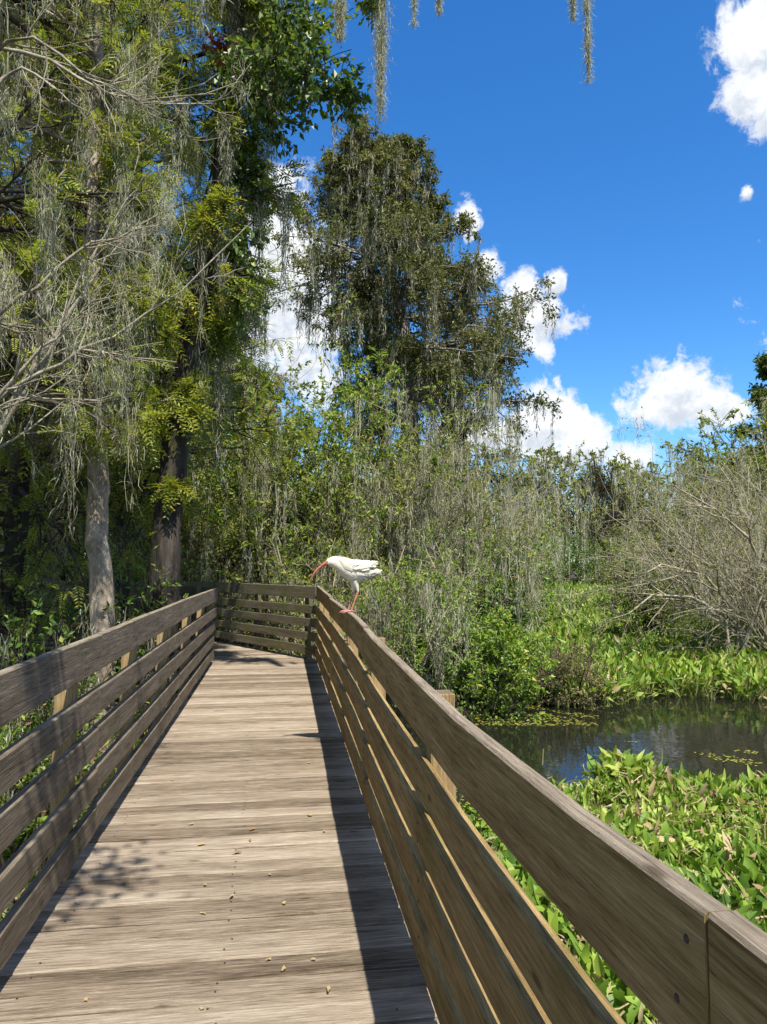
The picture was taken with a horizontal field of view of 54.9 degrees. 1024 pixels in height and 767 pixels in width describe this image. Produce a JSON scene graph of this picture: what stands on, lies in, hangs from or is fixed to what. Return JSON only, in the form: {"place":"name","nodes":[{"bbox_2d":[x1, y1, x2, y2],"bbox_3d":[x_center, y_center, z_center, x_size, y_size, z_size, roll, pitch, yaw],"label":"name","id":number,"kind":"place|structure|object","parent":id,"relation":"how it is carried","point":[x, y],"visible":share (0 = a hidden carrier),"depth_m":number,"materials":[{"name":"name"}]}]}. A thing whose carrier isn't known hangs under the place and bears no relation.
{"place":"outdoors","nodes":[
{"label":"outdoors","id":0,"kind":"place"},
{"bbox_2d":[0,641,439,1023],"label":"boardwalk","id":1,"kind":"structure","parent":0,"point":[122,930],"depth_m":3.36,"materials":[{"name":"brown wood"}]},
{"bbox_2d":[0,588,217,970],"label":"boardwalk railing","id":2,"kind":"object","parent":1,"relation":"attached to","point":[58,840],"visible":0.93,"depth_m":3.52,"materials":[{"name":"brown wood"}]},
{"bbox_2d":[25,583,214,670],"bbox_3d":[-9.191,2.563,13.022,13.974,2.626,1.414,-1,-4,12],"label":"boardwalk railing","id":3,"kind":"object","parent":1,"relation":"attached to","point":[191,590],"visible":0.16,"depth_m":12.57,"materials":[{"name":"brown wood"}]},
{"bbox_2d":[28,581,316,658],"bbox_3d":[-8.408,2.644,14.262,15.944,2.629,2.089,-1,-4,16],"label":"boardwalk railing","id":4,"kind":"object","parent":1,"relation":"attached to","point":[308,609],"visible":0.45,"depth_m":12.38,"materials":[{"name":"brown wood"}]},
{"bbox_2d":[315,586,766,1023],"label":"boardwalk railing","id":5,"kind":"object","parent":1,"relation":"attached to","point":[668,944],"visible":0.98,"depth_m":1.62,"materials":[{"name":"brown wood"}]},
{"bbox_2d":[311,556,381,612],"bbox_3d":[-0.289,0.564,5.757,0.561,0.444,0.173,0,-4,0],"label":"ibis","id":6,"kind":"object","parent":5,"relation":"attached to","point":[355,573],"visible":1,"depth_m":5.71,"materials":[{"name":"white"}]},
{"bbox_2d":[1,563,737,919],"bbox_3d":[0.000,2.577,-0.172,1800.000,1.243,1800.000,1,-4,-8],"label":"ground","id":7,"kind":"structure","parent":0,"point":[251,645],"depth_m":22.01,"materials":[{"name":"soil"}]},
{"bbox_2d":[0,418,71,644],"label":"undergrowth bush","id":8,"kind":"object","parent":7,"relation":"on","point":[29,491],"visible":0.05,"depth_m":12.24,"materials":[{"name":"green plant"}]},
{"bbox_2d":[0,620,92,917],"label":"undergrowth bush","id":9,"kind":"object","parent":7,"relation":"on","point":[62,640],"visible":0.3,"depth_m":4.89,"materials":[{"name":"green plant"}]},
{"bbox_2d":[1,635,91,863],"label":"fern","id":10,"kind":"object","parent":7,"relation":"on","point":[21,834],"visible":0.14,"depth_m":4.84,"materials":[{"name":"green plant"}]},
{"bbox_2d":[0,727,102,835],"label":"fern","id":11,"kind":"object","parent":7,"relation":"on","point":[83,775],"visible":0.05,"depth_m":5.65,"materials":[{"name":"green plant"}]},
{"bbox_2d":[0,703,108,918],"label":"undergrowth bush","id":12,"kind":"object","parent":7,"relation":"on","point":[45,812],"visible":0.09,"depth_m":4.69,"materials":[{"name":"green plant"}]},
{"bbox_2d":[0,603,117,850],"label":"undergrowth bush","id":13,"kind":"object","parent":7,"relation":"on","point":[35,725],"visible":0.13,"depth_m":5.56,"materials":[{"name":"green plant"}]},
{"bbox_2d":[0,718,139,892],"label":"undergrowth bush","id":14,"kind":"object","parent":7,"relation":"on","point":[102,787],"visible":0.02,"depth_m":6.27,"materials":[{"name":"green plant"}]},
{"bbox_2d":[0,644,141,796],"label":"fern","id":15,"kind":"object","parent":7,"relation":"on","point":[118,667],"visible":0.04,"depth_m":6.59,"materials":[{"name":"green plant"}]},
{"bbox_2d":[0,469,156,783],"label":"undergrowth bush","id":16,"kind":"object","parent":7,"relation":"on","point":[8,584],"visible":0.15,"depth_m":7.67,"materials":[{"name":"green plant"}]},
{"bbox_2d":[21,479,150,653],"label":"undergrowth bush","id":17,"kind":"object","parent":7,"relation":"on","point":[73,546],"visible":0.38,"depth_m":10.60,"materials":[{"name":"green plant"}]},
{"bbox_2d":[0,581,171,809],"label":"undergrowth bush","id":18,"kind":"object","parent":7,"relation":"on","point":[29,631],"visible":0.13,"depth_m":6.45,"materials":[{"name":"green plant"}]},
{"bbox_2d":[0,681,178,921],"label":"weeds","id":19,"kind":"object","parent":7,"relation":"on","point":[4,913],"visible":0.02,"depth_m":6.87,"materials":[{"name":"green plant"}]},
{"bbox_2d":[0,461,183,701],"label":"undergrowth bush","id":20,"kind":"object","parent":7,"relation":"on","point":[70,577],"visible":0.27,"depth_m":10.31,"materials":[{"name":"green plant"}]},
{"bbox_2d":[0,0,188,547],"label":"cypress tree","id":21,"kind":"object","parent":7,"relation":"on","point":[6,207],"visible":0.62,"depth_m":6.67,"materials":[{"name":"green plant"}]},
{"bbox_2d":[0,0,195,769],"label":"cypress tree","id":22,"kind":"object","parent":7,"relation":"on","point":[101,586],"visible":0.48,"depth_m":7.65,"materials":[{"name":"green plant"}]},
{"bbox_2d":[21,545,192,738],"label":"undergrowth bush","id":23,"kind":"object","parent":7,"relation":"on","point":[137,610],"visible":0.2,"depth_m":8.50,"materials":[{"name":"green plant"}]},
{"bbox_2d":[0,311,217,580],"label":"swamp tree","id":24,"kind":"object","parent":7,"relation":"on","point":[44,501],"depth_m":20.50,"materials":[{"name":"green plant"}]},
{"bbox_2d":[0,0,240,736],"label":"cypress tree","id":25,"kind":"object","parent":7,"relation":"on","point":[17,563],"visible":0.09,"depth_m":9.32,"materials":[{"name":"green plant"}]},
{"bbox_2d":[0,1,250,633],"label":"cypress tree","id":26,"kind":"object","parent":7,"relation":"on","point":[62,577],"visible":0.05,"depth_m":15.93,"materials":[{"name":"green plant"}]},
{"bbox_2d":[0,0,256,448],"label":"bare tree","id":27,"kind":"object","parent":7,"relation":"on","point":[29,379],"visible":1,"depth_m":4.13,"materials":[{"name":"grey plant"}]},
{"bbox_2d":[0,419,276,632],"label":"swamp tree","id":28,"kind":"object","parent":7,"relation":"on","point":[33,560],"visible":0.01,"depth_m":22.13,"materials":[{"name":"green plant"}]},
{"bbox_2d":[37,435,253,639],"bbox_3d":[-6.737,0.407,21.708,8.502,7.437,7.242,3,-5,-41],"label":"swamp tree","id":29,"kind":"object","parent":7,"relation":"on","point":[135,503],"visible":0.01,"depth_m":19.99,"materials":[{"name":"green plant"}]},
{"bbox_2d":[0,0,330,673],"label":"cypress tree","id":30,"kind":"object","parent":7,"relation":"on","point":[178,6],"visible":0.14,"depth_m":12.19,"materials":[{"name":"green plant"}]},
{"bbox_2d":[28,0,333,739],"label":"cypress tree","id":31,"kind":"object","parent":7,"relation":"on","point":[201,340],"visible":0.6,"depth_m":9.12,"materials":[{"name":"green plant"}]},
{"bbox_2d":[201,29,238,83],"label":"red vine","id":32,"kind":"object","parent":31,"relation":"attached to","point":[218,44],"visible":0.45,"depth_m":9.09,"materials":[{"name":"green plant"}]},
{"bbox_2d":[178,0,385,351],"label":"climbing vine","id":33,"kind":"object","parent":31,"relation":"attached to","point":[344,92],"visible":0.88,"depth_m":8.71,"materials":[{"name":"green plant"}]},
{"bbox_2d":[329,0,352,44],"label":"hanging moss","id":34,"kind":"object","parent":33,"relation":"hanging from","point":[341,8],"visible":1,"depth_m":8.06,"materials":[{"name":"grey plant"}]},
{"bbox_2d":[367,0,394,129],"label":"hanging moss","id":35,"kind":"object","parent":33,"relation":"hanging from","point":[380,51],"visible":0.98,"depth_m":7.93,"materials":[{"name":"grey plant"}]},
{"bbox_2d":[130,526,267,642],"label":"undergrowth bush","id":36,"kind":"object","parent":7,"relation":"on","point":[196,578],"visible":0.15,"depth_m":14.91,"materials":[{"name":"green plant"}]},
{"bbox_2d":[81,334,325,594],"bbox_3d":[-9.632,-1.660,27.980,14.453,12.644,12.312,0,-4,6],"label":"swamp tree","id":37,"kind":"object","parent":7,"relation":"on","point":[284,397],"visible":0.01,"depth_m":29.11,"materials":[{"name":"green plant"}]},
{"bbox_2d":[72,455,351,644],"bbox_3d":[-3.985,1.168,16.284,4.525,5.470,6.818,3,-5,-42],"label":"thicket shrub","id":38,"kind":"object","parent":7,"relation":"on","point":[238,570],"visible":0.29,"depth_m":15.45,"materials":[{"name":"green plant"}]},
{"bbox_2d":[129,189,300,648],"bbox_3d":[-4.487,-2.168,19.161,5.100,12.214,5.702,1,-4,-8],"label":"cypress tree","id":39,"kind":"object","parent":7,"relation":"on","point":[241,378],"visible":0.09,"depth_m":18.74,"materials":[{"name":"green plant"}]},
{"bbox_2d":[192,520,347,663],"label":"thicket shrub","id":40,"kind":"object","parent":7,"relation":"on","point":[263,596],"visible":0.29,"depth_m":14.13,"materials":[{"name":"green plant"}]},
{"bbox_2d":[156,345,425,651],"bbox_3d":[-2.739,-0.201,17.872,7.014,8.408,6.490,3,-5,-40],"label":"thicket shrub","id":41,"kind":"object","parent":7,"relation":"on","point":[332,412],"visible":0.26,"depth_m":16.98,"materials":[{"name":"green plant"}]},
{"bbox_2d":[188,280,408,642],"bbox_3d":[-2.825,-1.032,20.565,8.488,10.411,7.558,1,-4,-8],"label":"thicket shrub","id":42,"kind":"object","parent":7,"relation":"on","point":[335,396],"visible":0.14,"depth_m":20.43,"materials":[{"name":"green plant"}]},
{"bbox_2d":[233,436,391,602],"bbox_3d":[-2.370,0.821,27.902,8.502,7.437,7.242,0,-4,5],"label":"swamp tree","id":43,"kind":"object","parent":7,"relation":"on","point":[373,442],"visible":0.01,"depth_m":27.34,"materials":[{"name":"green plant"}]},
{"bbox_2d":[144,341,497,655],"bbox_3d":[-1.333,0.037,16.277,6.845,7.719,6.759,4,-5,-43],"label":"thicket shrub","id":44,"kind":"object","parent":7,"relation":"on","point":[340,499],"visible":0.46,"depth_m":15.69,"materials":[{"name":"green plant"}]},
{"bbox_2d":[289,446,399,594],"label":"swamp tree","id":45,"kind":"object","parent":7,"relation":"on","point":[358,469],"depth_m":42.93,"materials":[{"name":"green plant"}]},
{"bbox_2d":[227,526,482,686],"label":"thicket shrub","id":46,"kind":"object","parent":7,"relation":"on","point":[324,585],"visible":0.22,"depth_m":13.02,"materials":[{"name":"green plant"}]},
{"bbox_2d":[207,373,547,660],"bbox_3d":[0.313,0.471,15.951,8.125,6.816,5.508,1,-4,-8],"label":"thicket shrub","id":47,"kind":"object","parent":7,"relation":"on","point":[354,539],"visible":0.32,"depth_m":15.17,"materials":[{"name":"green plant"}]},
{"bbox_2d":[290,517,510,707],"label":"thicket shrub","id":48,"kind":"object","parent":7,"relation":"on","point":[384,627],"visible":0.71,"depth_m":11.65,"materials":[{"name":"green plant"}]},
{"bbox_2d":[258,110,564,618],"bbox_3d":[0.090,-5.559,30.238,13.997,20.560,11.859,1,-4,-8],"label":"cypress tree","id":49,"kind":"object","parent":7,"relation":"on","point":[398,225],"visible":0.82,"depth_m":28.65,"materials":[{"name":"green plant"}]},
{"bbox_2d":[277,368,558,646],"bbox_3d":[1.108,0.572,16.496,7.042,6.688,7.440,1,-4,-8],"label":"thicket shrub","id":50,"kind":"object","parent":7,"relation":"on","point":[415,502],"visible":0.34,"depth_m":14.97,"materials":[{"name":"green plant"}]},
{"bbox_2d":[351,487,510,557],"bbox_3d":[1.964,1.142,36.386,8.682,7.948,8.516,0,-4,2],"label":"swamp tree","id":51,"kind":"object","parent":7,"relation":"on","point":[485,510],"depth_m":34.91,"materials":[{"name":"green plant"}]},
{"bbox_2d":[367,577,520,700],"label":"water bush","id":52,"kind":"object","parent":7,"relation":"on","point":[446,673],"visible":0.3,"depth_m":12.21,"materials":[{"name":"green plant"}]},
{"bbox_2d":[318,386,618,656],"bbox_3d":[1.737,0.344,17.220,6.668,7.240,7.242,1,-4,-8],"label":"thicket shrub","id":53,"kind":"object","parent":7,"relation":"on","point":[478,498],"visible":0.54,"depth_m":15.65,"materials":[{"name":"green plant"}]},
{"bbox_2d":[391,642,546,725],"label":"water bush","id":54,"kind":"object","parent":7,"relation":"on","point":[464,703],"visible":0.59,"depth_m":11.22,"materials":[{"name":"green plant"}]},
{"bbox_2d":[422,471,580,626],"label":"thicket shrub","id":55,"kind":"object","parent":7,"relation":"on","point":[557,501],"visible":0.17,"depth_m":20.38,"materials":[{"name":"green plant"}]},
{"bbox_2d":[456,438,595,576],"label":"swamp tree","id":56,"kind":"object","parent":7,"relation":"on","point":[546,480],"visible":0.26,"depth_m":64.85,"materials":[{"name":"green plant"}]},
{"bbox_2d":[516,530,561,588],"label":"water bush","id":57,"kind":"object","parent":7,"relation":"on","point":[529,562],"visible":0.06,"depth_m":49.30,"materials":[{"name":"green plant"}]},
{"bbox_2d":[525,523,577,584],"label":"water bush","id":58,"kind":"object","parent":7,"relation":"on","point":[557,568],"visible":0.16,"depth_m":57.32,"materials":[{"name":"green plant"}]},
{"bbox_2d":[490,441,647,581],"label":"swamp tree","id":59,"kind":"object","parent":7,"relation":"on","point":[592,454],"visible":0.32,"depth_m":71.33,"materials":[{"name":"green plant"}]},
{"bbox_2d":[547,527,609,584],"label":"water bush","id":60,"kind":"object","parent":7,"relation":"on","point":[576,563],"visible":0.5,"depth_m":62.67,"materials":[{"name":"green plant"}]},
{"bbox_2d":[575,460,630,609],"bbox_3d":[8.977,1.321,30.073,2.238,6.872,1.411,-1,-4,19],"label":"dead snag","id":61,"kind":"object","parent":7,"relation":"on","point":[601,486],"visible":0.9,"depth_m":29.95,"materials":[{"name":"wood"}]},
{"bbox_2d":[577,531,630,584],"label":"water bush","id":62,"kind":"object","parent":7,"relation":"on","point":[599,560],"visible":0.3,"depth_m":59.89,"materials":[{"name":"green plant"}]},
{"bbox_2d":[559,448,680,580],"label":"swamp tree","id":63,"kind":"object","parent":7,"relation":"on","point":[648,472],"visible":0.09,"depth_m":74.44,"materials":[{"name":"green plant"}]},
{"bbox_2d":[596,524,661,581],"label":"water bush","id":64,"kind":"object","parent":7,"relation":"on","point":[622,552],"visible":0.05,"depth_m":56.19,"materials":[{"name":"green plant"}]},
{"bbox_2d":[585,462,687,567],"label":"swamp tree","id":65,"kind":"object","parent":7,"relation":"on","point":[622,480],"visible":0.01,"depth_m":81.19,"materials":[{"name":"green plant"}]},
{"bbox_2d":[529,403,766,670],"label":"dead shrub","id":66,"kind":"object","parent":7,"relation":"on","point":[759,625],"visible":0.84,"depth_m":16.43,"materials":[{"name":"grey plant"}]},
{"bbox_2d":[573,463,766,657],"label":"bare branches","id":67,"kind":"object","parent":66,"relation":"attached to","point":[718,591],"visible":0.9,"depth_m":15.49,"materials":[{"name":"grey plant"}]},
{"bbox_2d":[581,458,733,558],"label":"swamp tree","id":68,"kind":"object","parent":7,"relation":"on","point":[634,479],"visible":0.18,"depth_m":70.30,"materials":[{"name":"green plant"}]},
{"bbox_2d":[629,511,695,588],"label":"water bush","id":69,"kind":"object","parent":7,"relation":"on","point":[660,554],"depth_m":49.59,"materials":[{"name":"green plant"}]},
{"bbox_2d":[597,410,766,612],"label":"swamp tree","id":70,"kind":"object","parent":7,"relation":"on","point":[695,448],"visible":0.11,"depth_m":30.02,"materials":[{"name":"green plant"}]},
{"bbox_2d":[639,440,739,528],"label":"swamp tree","id":71,"kind":"object","parent":7,"relation":"on","point":[668,444],"visible":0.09,"depth_m":75.03,"materials":[{"name":"green plant"}]},
{"bbox_2d":[636,395,766,654],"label":"dead shrub","id":72,"kind":"object","parent":7,"relation":"on","point":[755,525],"visible":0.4,"depth_m":16.38,"materials":[{"name":"grey plant"}]},
{"bbox_2d":[654,398,766,607],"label":"swamp tree","id":73,"kind":"object","parent":7,"relation":"on","point":[740,434],"visible":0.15,"depth_m":27.63,"materials":[{"name":"green plant"}]},
{"bbox_2d":[658,431,766,625],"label":"shrub","id":74,"kind":"object","parent":7,"relation":"on","point":[756,502],"visible":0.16,"depth_m":22.92,"materials":[{"name":"grey plant"}]},
{"bbox_2d":[666,611,766,652],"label":"water bush","id":75,"kind":"object","parent":7,"relation":"on","point":[718,631],"visible":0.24,"depth_m":17.72,"materials":[{"name":"green plant"}]},
{"bbox_2d":[698,401,766,570],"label":"swamp tree","id":76,"kind":"object","parent":7,"relation":"on","point":[764,464],"visible":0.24,"depth_m":24.73,"materials":[{"name":"green plant"}]},
{"bbox_2d":[0,0,766,562],"label":"sky","id":77,"kind":"structure","parent":0,"point":[642,191],"materials":[{"name":"blue"}]},
{"bbox_2d":[408,0,419,29],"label":"hanging moss","id":78,"kind":"object","parent":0,"point":[414,11],"visible":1,"depth_m":7.76,"materials":[{"name":"grey plant"}]},
{"bbox_2d":[434,0,444,18],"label":"hanging moss","id":79,"kind":"object","parent":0,"point":[439,6],"visible":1,"depth_m":7.77,"materials":[{"name":"grey plant"}]},
{"bbox_2d":[363,589,766,921],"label":"water","id":80,"kind":"structure","parent":0,"point":[676,730],"depth_m":10.27,"materials":[{"name":"black liquid"}]},
{"bbox_2d":[405,596,569,722],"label":"water bush","id":81,"kind":"object","parent":80,"relation":"on","point":[521,653],"visible":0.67,"depth_m":11.60,"materials":[{"name":"green plant"}]},
{"bbox_2d":[434,515,587,651],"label":"water bush","id":82,"kind":"object","parent":80,"relation":"on","point":[523,621],"visible":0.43,"depth_m":15.39,"materials":[{"name":"green plant"}]},
{"bbox_2d":[521,636,632,713],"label":"water bush","id":83,"kind":"object","parent":80,"relation":"on","point":[579,669],"visible":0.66,"depth_m":12.20,"materials":[{"name":"green plant"}]},
{"bbox_2d":[421,745,766,1023],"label":"water hyacinth","id":84,"kind":"object","parent":80,"relation":"on","point":[706,832],"visible":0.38,"depth_m":5.95,"materials":[{"name":"green plant"}]},
{"bbox_2d":[456,700,761,844],"bbox_3d":[2.019,2.862,6.931,6.365,0.009,13.578,-1,-4,21],"label":"duckweed","id":85,"kind":"object","parent":80,"relation":"on","point":[734,760],"visible":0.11,"depth_m":11.02,"materials":[{"name":"green plant"}]},
{"bbox_2d":[474,579,766,707],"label":"water hyacinth","id":86,"kind":"object","parent":80,"relation":"on","point":[678,671],"visible":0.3,"depth_m":14.65,"materials":[{"name":"green plant"}]},
{"bbox_2d":[579,540,704,634],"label":"water bush","id":87,"kind":"object","parent":80,"relation":"on","point":[651,614],"visible":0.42,"depth_m":20.51,"materials":[{"name":"green plant"}]},
{"bbox_2d":[732,350,766,490],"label":"cypress tree","id":88,"kind":"object","parent":80,"relation":"in","point":[757,390],"visible":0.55,"depth_m":46.79,"materials":[{"name":"green plant"}]},
{"bbox_2d":[566,0,578,24],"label":"hanging moss","id":89,"kind":"object","parent":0,"point":[572,5],"visible":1,"depth_m":7.34,"materials":[{"name":"grey plant"}]},
{"bbox_2d":[577,0,595,87],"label":"hanging moss","id":90,"kind":"object","parent":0,"point":[586,8],"visible":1,"depth_m":7.33,"materials":[{"name":"grey plant"}]}
]}

